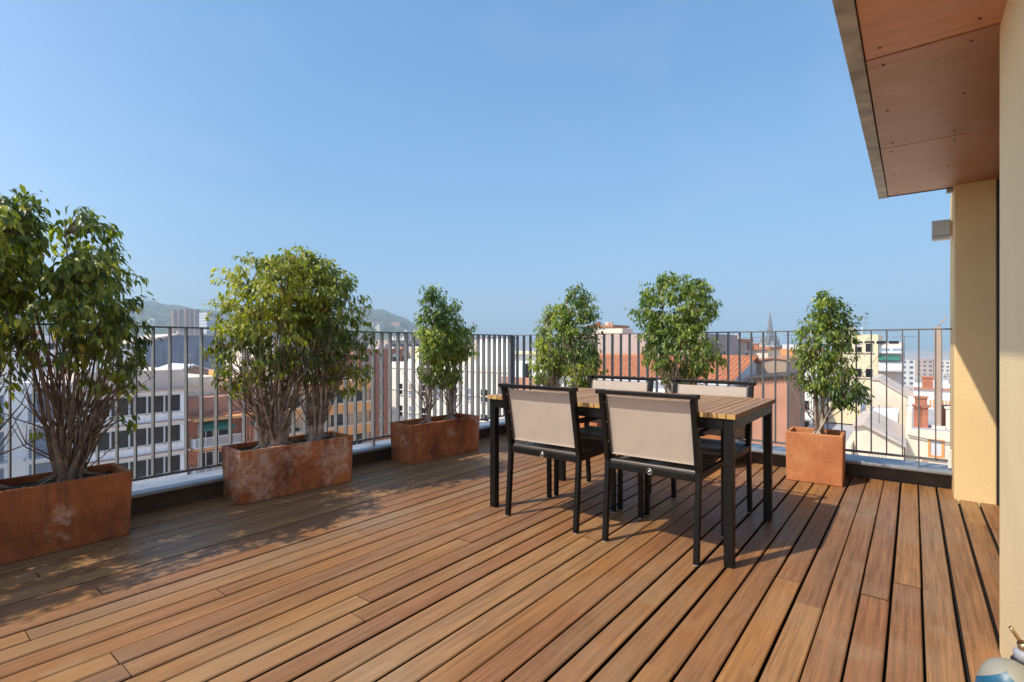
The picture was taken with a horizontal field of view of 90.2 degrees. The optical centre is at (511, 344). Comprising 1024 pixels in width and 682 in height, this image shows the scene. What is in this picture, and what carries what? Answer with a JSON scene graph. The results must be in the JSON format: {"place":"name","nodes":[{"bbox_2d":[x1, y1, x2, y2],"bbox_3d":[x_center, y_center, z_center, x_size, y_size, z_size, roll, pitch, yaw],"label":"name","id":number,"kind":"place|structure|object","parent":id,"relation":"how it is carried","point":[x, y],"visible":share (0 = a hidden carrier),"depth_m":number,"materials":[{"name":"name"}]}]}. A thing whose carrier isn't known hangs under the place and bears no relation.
{"place":"outdoors","nodes":[
{"label":"outdoors","id":0,"kind":"place"},
{"bbox_2d":[5,331,62,378],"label":"apartment block","id":1,"kind":"structure","parent":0,"point":[41,354],"depth_m":87.35,"materials":[{"name":"white concrete"}]},
{"bbox_2d":[46,341,53,349],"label":"window","id":2,"kind":"structure","parent":1,"relation":"in","point":[51,343],"depth_m":88.45,"materials":[{"name":"grey glass"}]},
{"bbox_2d":[0,366,73,478],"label":"apartment block","id":3,"kind":"structure","parent":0,"point":[22,461],"depth_m":43.88,"materials":[{"name":"grey stone"}]},
{"bbox_2d":[0,395,3,424],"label":"window","id":4,"kind":"structure","parent":3,"relation":"in","point":[2,400],"depth_m":43.04,"materials":[{"name":"grey glass"}]},
{"bbox_2d":[0,432,3,459],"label":"window","id":5,"kind":"structure","parent":3,"relation":"in","point":[2,437],"depth_m":42.99,"materials":[{"name":"grey glass"}]},
{"bbox_2d":[0,468,3,478],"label":"window","id":6,"kind":"structure","parent":3,"relation":"in","point":[1,470],"depth_m":43.04,"materials":[{"name":"grey glass"}]},
{"bbox_2d":[29,428,49,457],"bbox_3d":[-41.312,8.565,45.160,0.027,2.450,2.400,0,0,38],"label":"window","id":7,"kind":"structure","parent":3,"relation":"in","point":[38,444],"depth_m":44.87,"materials":[{"name":"grey glass"}]},
{"bbox_2d":[29,394,52,421],"bbox_3d":[-41.312,5.485,45.160,0.027,2.450,2.400,0,0,38],"label":"window","id":8,"kind":"structure","parent":3,"relation":"in","point":[30,395],"depth_m":44.71,"materials":[{"name":"grey glass"}]},
{"bbox_2d":[29,462,52,474],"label":"window","id":9,"kind":"structure","parent":3,"relation":"in","point":[40,467],"depth_m":44.96,"materials":[{"name":"grey glass"}]},
{"bbox_2d":[52,355,190,484],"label":"apartment block","id":10,"kind":"structure","parent":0,"point":[144,432],"depth_m":50.48,"materials":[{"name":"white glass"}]},
{"bbox_2d":[91,431,110,453],"bbox_3d":[-38.000,9.009,47.161,0.168,1.860,1.620,0,0,38],"label":"window","id":11,"kind":"structure","parent":10,"relation":"in","point":[103,441],"depth_m":47.49,"materials":[{"name":"grey glass"}]},
{"bbox_2d":[110,397,129,417],"bbox_3d":[-37.098,5.929,48.310,0.168,1.860,1.620,0,0,38],"label":"window","id":12,"kind":"structure","parent":10,"relation":"in","point":[126,402],"depth_m":48.52,"materials":[{"name":"grey glass"}]},
{"bbox_2d":[111,429,130,450],"bbox_3d":[-37.098,9.009,48.310,0.168,1.860,1.620,0,0,38],"label":"window","id":13,"kind":"structure","parent":10,"relation":"in","point":[123,436],"depth_m":48.45,"materials":[{"name":"grey glass"}]},
{"bbox_2d":[119,461,128,468],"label":"window","id":14,"kind":"structure","parent":10,"relation":"in","point":[125,464],"depth_m":48.70,"materials":[{"name":"grey glass"}]},
{"bbox_2d":[129,427,146,447],"bbox_3d":[-36.196,9.009,49.458,0.168,1.860,1.620,0,0,38],"label":"window","id":15,"kind":"structure","parent":10,"relation":"in","point":[141,432],"depth_m":49.65,"materials":[{"name":"grey glass"}]},
{"bbox_2d":[129,459,146,477],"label":"window","id":16,"kind":"structure","parent":10,"relation":"in","point":[141,464],"depth_m":49.65,"materials":[{"name":"grey glass"}]},
{"bbox_2d":[129,396,147,415],"bbox_3d":[-36.196,5.929,49.458,0.168,1.860,1.620,0,0,38],"label":"window","id":17,"kind":"structure","parent":10,"relation":"in","point":[141,400],"depth_m":49.65,"materials":[{"name":"grey glass"}]},
{"bbox_2d":[147,395,164,414],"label":"window","id":18,"kind":"structure","parent":10,"relation":"in","point":[159,399],"depth_m":50.76,"materials":[{"name":"grey glass"}]},
{"bbox_2d":[147,425,164,445],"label":"window","id":19,"kind":"structure","parent":10,"relation":"in","point":[159,430],"depth_m":50.76,"materials":[{"name":"grey glass"}]},
{"bbox_2d":[147,456,164,475],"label":"window","id":20,"kind":"structure","parent":10,"relation":"in","point":[159,461],"depth_m":50.76,"materials":[{"name":"grey glass"}]},
{"bbox_2d":[164,454,180,472],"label":"window","id":21,"kind":"structure","parent":10,"relation":"in","point":[176,458],"depth_m":51.93,"materials":[{"name":"grey glass"}]},
{"bbox_2d":[164,394,181,412],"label":"window","id":22,"kind":"structure","parent":10,"relation":"in","point":[176,398],"depth_m":51.93,"materials":[{"name":"grey glass"}]},
{"bbox_2d":[164,424,181,443],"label":"window","id":23,"kind":"structure","parent":10,"relation":"in","point":[176,428],"depth_m":51.93,"materials":[{"name":"grey glass"}]},
{"bbox_2d":[121,334,224,377],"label":"apartment block","id":24,"kind":"structure","parent":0,"point":[161,353],"depth_m":109.74,"materials":[{"name":"grey stone"}]},
{"bbox_2d":[158,363,208,374],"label":"apartment block","id":25,"kind":"structure","parent":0,"point":[194,368],"depth_m":75.89,"materials":[{"name":"white concrete"}]},
{"bbox_2d":[187,369,264,474],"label":"apartment block","id":26,"kind":"structure","parent":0,"point":[208,422],"depth_m":56.08,"materials":[{"name":"orange brick"}]},
{"bbox_2d":[197,424,213,446],"bbox_3d":[-32.987,9.682,55.025,0.138,2.410,1.680,0,0,38],"label":"window","id":27,"kind":"structure","parent":26,"relation":"in","point":[206,434],"depth_m":55.06,"materials":[{"name":"grey glass"}]},
{"bbox_2d":[198,451,213,472],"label":"window","id":28,"kind":"structure","parent":26,"relation":"in","point":[208,457],"depth_m":55.20,"materials":[{"name":"grey glass"}]},
{"bbox_2d":[218,450,221,463],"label":"window","id":29,"kind":"structure","parent":26,"relation":"in","point":[219,452],"depth_m":56.21,"materials":[{"name":"grey glass"}]},
{"bbox_2d":[218,429,227,435],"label":"window","id":30,"kind":"structure","parent":26,"relation":"in","point":[221,432],"depth_m":56.40,"materials":[{"name":"grey glass"}]},
{"bbox_2d":[0,298,469,344],"bbox_3d":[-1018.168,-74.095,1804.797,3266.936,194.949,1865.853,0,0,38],"label":"hills","id":31,"kind":"structure","parent":0,"point":[161,313],"depth_m":1264.98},
{"bbox_2d":[172,310,176,333],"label":"tower block","id":32,"kind":"structure","parent":31,"relation":"on","point":[174,318],"depth_m":897.18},
{"bbox_2d":[177,309,182,330],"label":"tower block","id":33,"kind":"structure","parent":31,"relation":"on","point":[179,317],"depth_m":897.48,"materials":[{"name":"concrete"}]},
{"bbox_2d":[184,308,189,333],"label":"tower block","id":34,"kind":"structure","parent":31,"relation":"on","point":[186,317],"depth_m":896.78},
{"bbox_2d":[189,309,193,333],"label":"tower block","id":35,"kind":"structure","parent":31,"relation":"on","point":[190,320],"depth_m":896.64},
{"bbox_2d":[193,310,199,333],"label":"tower block","id":36,"kind":"structure","parent":31,"relation":"on","point":[196,319],"depth_m":897.72,"materials":[{"name":"concrete"}]},
{"bbox_2d":[391,322,405,327],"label":"red roofed hall","id":37,"kind":"structure","parent":31,"relation":"on","point":[395,324],"depth_m":1241.08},
{"bbox_2d":[375,340,418,346],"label":"town block","id":38,"kind":"structure","parent":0,"point":[401,343],"depth_m":163.85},
{"bbox_2d":[384,347,410,358],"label":"town block","id":39,"kind":"structure","parent":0,"point":[409,349],"depth_m":102.85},
{"bbox_2d":[0,0,950,350],"label":"sky","id":40,"kind":"structure","parent":0,"point":[504,156],"materials":[{"name":"blue"}]},
{"bbox_2d":[586,322,629,333],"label":"apartment block","id":41,"kind":"structure","parent":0,"point":[608,325],"depth_m":78.11,"materials":[{"name":"concrete"}]},
{"bbox_2d":[761,313,779,344],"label":"church spire","id":42,"kind":"structure","parent":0,"point":[769,338],"depth_m":636.92,"materials":[{"name":"stone"}]},
{"bbox_2d":[780,334,803,355],"bbox_3d":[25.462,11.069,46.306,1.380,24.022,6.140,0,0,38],"label":"apartment block","id":43,"kind":"structure","parent":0,"point":[783,351],"depth_m":44.71,"materials":[{"name":"concrete"}]},
{"bbox_2d":[830,350,949,391],"bbox_3d":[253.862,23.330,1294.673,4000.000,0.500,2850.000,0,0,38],"label":"ground","id":44,"kind":"structure","parent":0,"point":[924,355],"depth_m":1010.47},
{"bbox_2d":[199,312,222,333],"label":"grid block","id":45,"kind":"structure","parent":44,"relation":"on","point":[203,322],"depth_m":552.37,"materials":[{"name":"concrete"}]},
{"bbox_2d":[225,346,308,377],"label":"apartment block","id":46,"kind":"structure","parent":44,"relation":"on","point":[237,359],"depth_m":101.93,"materials":[{"name":"white concrete"}]},
{"bbox_2d":[252,360,370,444],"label":"apartment block","id":47,"kind":"structure","parent":44,"relation":"on","point":[299,426],"depth_m":68.45,"materials":[{"name":"concrete"}]},
{"bbox_2d":[284,419,299,432],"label":"window","id":48,"kind":"structure","parent":47,"relation":"in","point":[297,424],"depth_m":63.78,"materials":[{"name":"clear glass"}]},
{"bbox_2d":[330,392,343,403],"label":"window","id":49,"kind":"structure","parent":47,"relation":"in","point":[340,399],"depth_m":68.46,"materials":[{"name":"grey glass"}]},
{"bbox_2d":[330,413,343,425],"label":"window","id":50,"kind":"structure","parent":47,"relation":"in","point":[340,416],"depth_m":68.46,"materials":[{"name":"grey glass"}]},
{"bbox_2d":[350,389,361,401],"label":"window","id":51,"kind":"structure","parent":47,"relation":"in","point":[359,395],"depth_m":70.81,"materials":[{"name":"grey glass"}]},
{"bbox_2d":[350,411,361,422],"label":"window","id":52,"kind":"structure","parent":47,"relation":"in","point":[359,414],"depth_m":70.77,"materials":[{"name":"grey glass"}]},
{"bbox_2d":[353,433,362,444],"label":"window","id":53,"kind":"structure","parent":47,"relation":"in","point":[359,436],"depth_m":70.95,"materials":[{"name":"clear glass"}]},
{"bbox_2d":[332,347,401,441],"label":"apartment block","id":54,"kind":"structure","parent":44,"relation":"on","point":[377,395],"depth_m":95.52,"materials":[{"name":"orange brick"}]},
{"bbox_2d":[386,340,408,360],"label":"apartment block","id":55,"kind":"structure","parent":44,"relation":"on","point":[402,348],"depth_m":102.84,"materials":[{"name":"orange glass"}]},
{"bbox_2d":[392,339,535,422],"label":"apartment block","id":56,"kind":"structure","parent":44,"relation":"on","point":[417,388],"depth_m":66.71,"materials":[{"name":"white concrete"}]},
{"bbox_2d":[408,384,415,396],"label":"window","id":57,"kind":"structure","parent":56,"relation":"in","point":[409,385],"depth_m":71.56,"materials":[{"name":"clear glass"}]},
{"bbox_2d":[408,406,415,418],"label":"window","id":58,"kind":"structure","parent":56,"relation":"in","point":[409,407],"depth_m":71.62,"materials":[{"name":"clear glass"}]},
{"bbox_2d":[464,388,470,401],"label":"window","id":59,"kind":"structure","parent":56,"relation":"in","point":[469,389],"depth_m":64.60,"materials":[{"name":"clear glass"}]},
{"bbox_2d":[480,389,486,402],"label":"window","id":60,"kind":"structure","parent":56,"relation":"in","point":[480,389],"depth_m":62.95,"materials":[{"name":"white glass"}]},
{"bbox_2d":[501,344,554,389],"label":"apartment block","id":61,"kind":"structure","parent":44,"relation":"on","point":[526,369],"depth_m":47.91,"materials":[{"name":"white concrete"}]},
{"bbox_2d":[525,363,532,377],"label":"window","id":62,"kind":"structure","parent":61,"relation":"in","point":[526,365],"depth_m":48.00,"materials":[{"name":"grey glass"}]},
{"bbox_2d":[568,328,737,362],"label":"apartment block","id":63,"kind":"structure","parent":44,"relation":"on","point":[733,343],"depth_m":39.38,"materials":[{"name":"concrete"}]},
{"bbox_2d":[549,351,760,442],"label":"apartment block","id":64,"kind":"structure","parent":44,"relation":"on","point":[734,367],"depth_m":27.82,"materials":[{"name":"ceramic"}]},
{"bbox_2d":[735,334,753,354],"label":"apartment block","id":65,"kind":"structure","parent":44,"relation":"on","point":[745,343],"depth_m":63.08,"materials":[{"name":"ceramic"}]},
{"bbox_2d":[747,340,781,358],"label":"apartment block","id":66,"kind":"structure","parent":44,"relation":"on","point":[757,350],"depth_m":64.02,"materials":[{"name":"ceramic"}]},
{"bbox_2d":[745,371,803,446],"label":"apartment block","id":67,"kind":"structure","parent":44,"relation":"on","point":[781,407],"depth_m":24.25,"materials":[{"name":"paint"}]},
{"bbox_2d":[756,355,804,426],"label":"apartment block","id":68,"kind":"structure","parent":44,"relation":"on","point":[781,363],"depth_m":28.26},
{"bbox_2d":[805,348,826,426],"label":"apartment block","id":69,"kind":"structure","parent":44,"relation":"on","point":[808,420],"depth_m":74.73,"materials":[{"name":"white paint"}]},
{"bbox_2d":[808,386,867,453],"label":"apartment block","id":70,"kind":"structure","parent":44,"relation":"on","point":[835,422],"depth_m":31.15,"materials":[{"name":"paint"}]},
{"bbox_2d":[840,322,903,409],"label":"apartment block","id":71,"kind":"structure","parent":44,"relation":"on","point":[894,360],"depth_m":57.24,"materials":[{"name":"beige concrete"}]},
{"bbox_2d":[853,343,862,352],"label":"window","id":72,"kind":"structure","parent":71,"relation":"in","point":[859,347],"depth_m":57.99,"materials":[{"name":"grey glass"}]},
{"bbox_2d":[864,343,872,352],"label":"window","id":73,"kind":"structure","parent":71,"relation":"in","point":[867,345],"depth_m":57.48,"materials":[{"name":"grey glass"}]},
{"bbox_2d":[865,368,872,377],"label":"window","id":74,"kind":"structure","parent":71,"relation":"in","point":[867,373],"depth_m":57.47,"materials":[{"name":"grey glass"}]},
{"bbox_2d":[853,407,906,459],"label":"apartment block","id":75,"kind":"structure","parent":44,"relation":"on","point":[894,436],"depth_m":25.32,"materials":[{"name":"beige concrete"}]},
{"bbox_2d":[872,374,913,426],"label":"apartment block","id":76,"kind":"structure","parent":44,"relation":"on","point":[894,394],"depth_m":37.18,"materials":[{"name":"paint"}]},
{"bbox_2d":[904,359,914,385],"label":"town block","id":77,"kind":"structure","parent":44,"relation":"on","point":[909,372],"depth_m":286.24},
{"bbox_2d":[915,359,932,376],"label":"town block","id":78,"kind":"structure","parent":44,"relation":"on","point":[926,369],"depth_m":364.35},
{"bbox_2d":[905,396,949,464],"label":"apartment block","id":79,"kind":"structure","parent":44,"relation":"on","point":[927,440],"depth_m":26.01,"materials":[{"name":"white paint"}]},
{"bbox_2d":[928,439,944,458],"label":"window","id":80,"kind":"structure","parent":79,"relation":"in","point":[931,444],"depth_m":25.37,"materials":[{"name":"orange paint"}]},
{"bbox_2d":[931,317,946,429],"bbox_3d":[21.963,1.571,26.238,0.614,6.017,0.400,0,0,38],"label":"chimney flue","id":81,"kind":"object","parent":79,"relation":"on","point":[939,383],"visible":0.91,"depth_m":26.15,"materials":[{"name":"metal"}]},
{"bbox_2d":[832,0,1023,658],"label":"apartment house","id":82,"kind":"structure","parent":44,"relation":"on","point":[938,87],"depth_m":2.23,"materials":[{"name":"beige paint"}]},
{"bbox_2d":[131,420,506,513],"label":"parapet","id":83,"kind":"structure","parent":82,"relation":"on","point":[151,495],"depth_m":3.55,"materials":[{"name":"metal"}]},
{"bbox_2d":[8,322,512,481],"bbox_3d":[-1.717,0.405,4.184,0.053,1.058,5.560,0,0,38],"label":"railing","id":84,"kind":"object","parent":83,"relation":"on","point":[216,464],"visible":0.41,"depth_m":4.49,"materials":[{"name":"metal"}]},
{"bbox_2d":[499,418,951,490],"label":"parapet","id":85,"kind":"structure","parent":82,"relation":"on","point":[924,473],"depth_m":4.06,"materials":[{"name":"metal"}]},
{"bbox_2d":[511,328,951,468],"bbox_3d":[1.634,0.405,5.087,4.172,1.058,0.053,0,0,38],"label":"railing","id":86,"kind":"object","parent":85,"relation":"on","point":[948,460],"visible":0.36,"depth_m":4.57,"materials":[{"name":"metal"}]},
{"bbox_2d":[757,480,999,681],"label":"deck base","id":87,"kind":"object","parent":82,"relation":"on","point":[964,663],"depth_m":2.23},
{"bbox_2d":[0,433,1000,681],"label":"deck","id":88,"kind":"structure","parent":87,"relation":"on","point":[390,570],"depth_m":2.27,"materials":[{"name":"brown wood"}]},
{"bbox_2d":[0,463,131,564],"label":"planter","id":89,"kind":"object","parent":88,"relation":"on","point":[37,519],"visible":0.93,"depth_m":2.69,"materials":[{"name":"metal"}]},
{"bbox_2d":[0,184,67,489],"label":"fig tree","id":90,"kind":"object","parent":89,"relation":"on","point":[37,245],"visible":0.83,"depth_m":2.55,"materials":[{"name":"green plant"}]},
{"bbox_2d":[0,190,162,484],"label":"fig tree","id":91,"kind":"object","parent":89,"relation":"on","point":[74,278],"visible":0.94,"depth_m":2.79,"materials":[{"name":"green plant"}]},
{"bbox_2d":[222,431,352,504],"bbox_3d":[-1.666,0.899,3.845,0.330,0.362,0.850,0,0,42],"label":"planter","id":92,"kind":"object","parent":88,"relation":"on","point":[300,464],"visible":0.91,"depth_m":3.67,"materials":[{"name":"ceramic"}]},
{"bbox_2d":[199,243,343,449],"bbox_3d":[-1.729,0.019,3.717,0.877,1.533,0.951,0,0,38],"label":"fig tree","id":93,"kind":"object","parent":92,"relation":"on","point":[272,420],"visible":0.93,"depth_m":3.60,"materials":[{"name":"green plant"}]},
{"bbox_2d":[275,246,381,441],"bbox_3d":[-1.496,0.019,4.057,0.773,1.529,0.858,0,0,22],"label":"fig tree","id":94,"kind":"object","parent":92,"relation":"on","point":[331,378],"visible":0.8,"depth_m":3.93,"materials":[{"name":"green plant"}]},
{"bbox_2d":[390,413,479,464],"bbox_3d":[-0.737,0.902,5.004,0.320,0.356,0.870,0,0,42],"label":"planter","id":95,"kind":"object","parent":88,"relation":"on","point":[413,441],"visible":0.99,"depth_m":4.80,"materials":[{"name":"ceramic"}]},
{"bbox_2d":[395,283,454,423],"bbox_3d":[-0.809,0.089,4.962,0.512,1.409,0.480,0,0,8],"label":"fig tree","id":96,"kind":"object","parent":95,"relation":"on","point":[433,353],"visible":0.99,"depth_m":4.90,"materials":[{"name":"green plant"}]},
{"bbox_2d":[433,295,479,420],"bbox_3d":[-0.602,0.148,5.165,0.584,1.288,0.504,0,0,-6],"label":"fig tree","id":97,"kind":"object","parent":95,"relation":"on","point":[459,351],"visible":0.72,"depth_m":5.08,"materials":[{"name":"green plant"}]},
{"bbox_2d":[498,383,615,533],"bbox_3d":[0.298,0.661,3.245,0.554,0.838,0.552,0,0,38],"label":"dining chair","id":98,"kind":"object","parent":88,"relation":"on","point":[543,424],"visible":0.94,"depth_m":3.10,"materials":[{"name":"fabric"}]},
{"bbox_2d":[579,416,600,427],"bbox_3d":[0.626,0.899,5.541,0.840,0.362,0.310,0,0,38],"label":"planter","id":99,"kind":"object","parent":88,"relation":"on","point":[591,424],"visible":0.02,"depth_m":5.21,"materials":[{"name":"ceramic"}]},
{"bbox_2d":[526,302,579,386],"bbox_3d":[0.463,0.149,5.637,0.602,1.261,0.521,0,0,-1],"label":"fig tree","id":100,"kind":"object","parent":99,"relation":"on","point":[548,356],"visible":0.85,"depth_m":5.58,"materials":[{"name":"green plant"}]},
{"bbox_2d":[554,281,608,387],"bbox_3d":[0.712,0.049,5.445,0.482,1.463,0.569,0,0,-21],"label":"fig tree","id":101,"kind":"object","parent":99,"relation":"on","point":[586,355],"visible":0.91,"depth_m":5.38,"materials":[{"name":"green plant"}]},
{"bbox_2d":[554,375,655,509],"bbox_3d":[0.674,0.661,3.703,0.554,0.838,0.552,0,0,38],"label":"dining chair","id":102,"kind":"object","parent":88,"relation":"on","point":[587,430],"visible":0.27,"depth_m":3.81,"materials":[{"name":"fabric"}]},
{"bbox_2d":[487,386,775,568],"bbox_3d":[0.730,0.707,3.279,1.568,0.746,0.910,0,0,38],"label":"dining table","id":103,"kind":"object","parent":88,"relation":"on","point":[729,415],"visible":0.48,"depth_m":2.97,"materials":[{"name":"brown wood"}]},
{"bbox_2d":[595,389,723,565],"bbox_3d":[0.837,0.661,2.822,0.554,0.838,0.552,0,0,38],"label":"dining chair","id":104,"kind":"object","parent":88,"relation":"on","point":[658,437],"visible":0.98,"depth_m":2.67,"materials":[{"name":"fabric"}]},
{"bbox_2d":[644,379,756,515],"bbox_3d":[1.211,0.661,3.282,0.554,0.838,0.552,0,0,38],"label":"dining chair","id":105,"kind":"object","parent":88,"relation":"on","point":[711,446],"visible":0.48,"depth_m":3.30,"materials":[{"name":"metal"}]},
{"bbox_2d":[700,435,720,468],"bbox_3d":[1.594,0.899,4.782,0.840,0.362,0.310,0,0,38],"label":"planter","id":106,"kind":"object","parent":88,"relation":"on","point":[713,437],"depth_m":4.46,"materials":[{"name":"ceramic"}]},
{"bbox_2d":[622,270,726,392],"bbox_3d":[1.540,0.041,4.810,0.586,1.483,0.918,0,0,-27],"label":"fig tree","id":107,"kind":"object","parent":106,"relation":"on","point":[682,330],"visible":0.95,"depth_m":4.71,"materials":[{"name":"green plant"}]},
{"bbox_2d":[786,426,845,486],"bbox_3d":[2.447,0.886,4.112,0.390,0.387,0.330,0,0,36],"label":"planter","id":108,"kind":"object","parent":88,"relation":"on","point":[811,457],"visible":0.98,"depth_m":3.98,"materials":[{"name":"ceramic"}]},
{"bbox_2d":[783,287,878,433],"bbox_3d":[2.494,0.149,4.053,0.676,1.222,0.455,0,0,38],"label":"fig tree","id":109,"kind":"object","parent":108,"relation":"on","point":[826,360],"visible":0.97,"depth_m":3.98,"materials":[{"name":"green plant"}]},
{"bbox_2d":[975,657,1023,681],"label":"spray canister","id":110,"kind":"object","parent":88,"relation":"on","point":[997,669],"visible":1,"depth_m":1.00,"materials":[{"name":"white metal"}]},
{"bbox_2d":[1008,626,1023,665],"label":"garden tap","id":111,"kind":"object","parent":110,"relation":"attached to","point":[1018,654],"visible":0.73,"depth_m":1.20,"materials":[{"name":"gold metal"}]},
{"bbox_2d":[931,219,952,240],"bbox_3d":[3.177,-0.846,3.772,0.117,0.139,0.092,0,0,38],"label":"wall lamp","id":112,"kind":"object","parent":82,"relation":"attached to","point":[941,230],"visible":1,"depth_m":3.74,"materials":[{"name":"metal"}]},
{"bbox_2d":[914,358,949,397],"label":"apartment block","id":113,"kind":"structure","parent":44,"relation":"on","point":[927,386],"depth_m":35.67,"materials":[{"name":"white glass"}]},
{"bbox_2d":[942,360,949,373],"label":"town block","id":114,"kind":"structure","parent":44,"relation":"on","point":[946,368],"depth_m":402.13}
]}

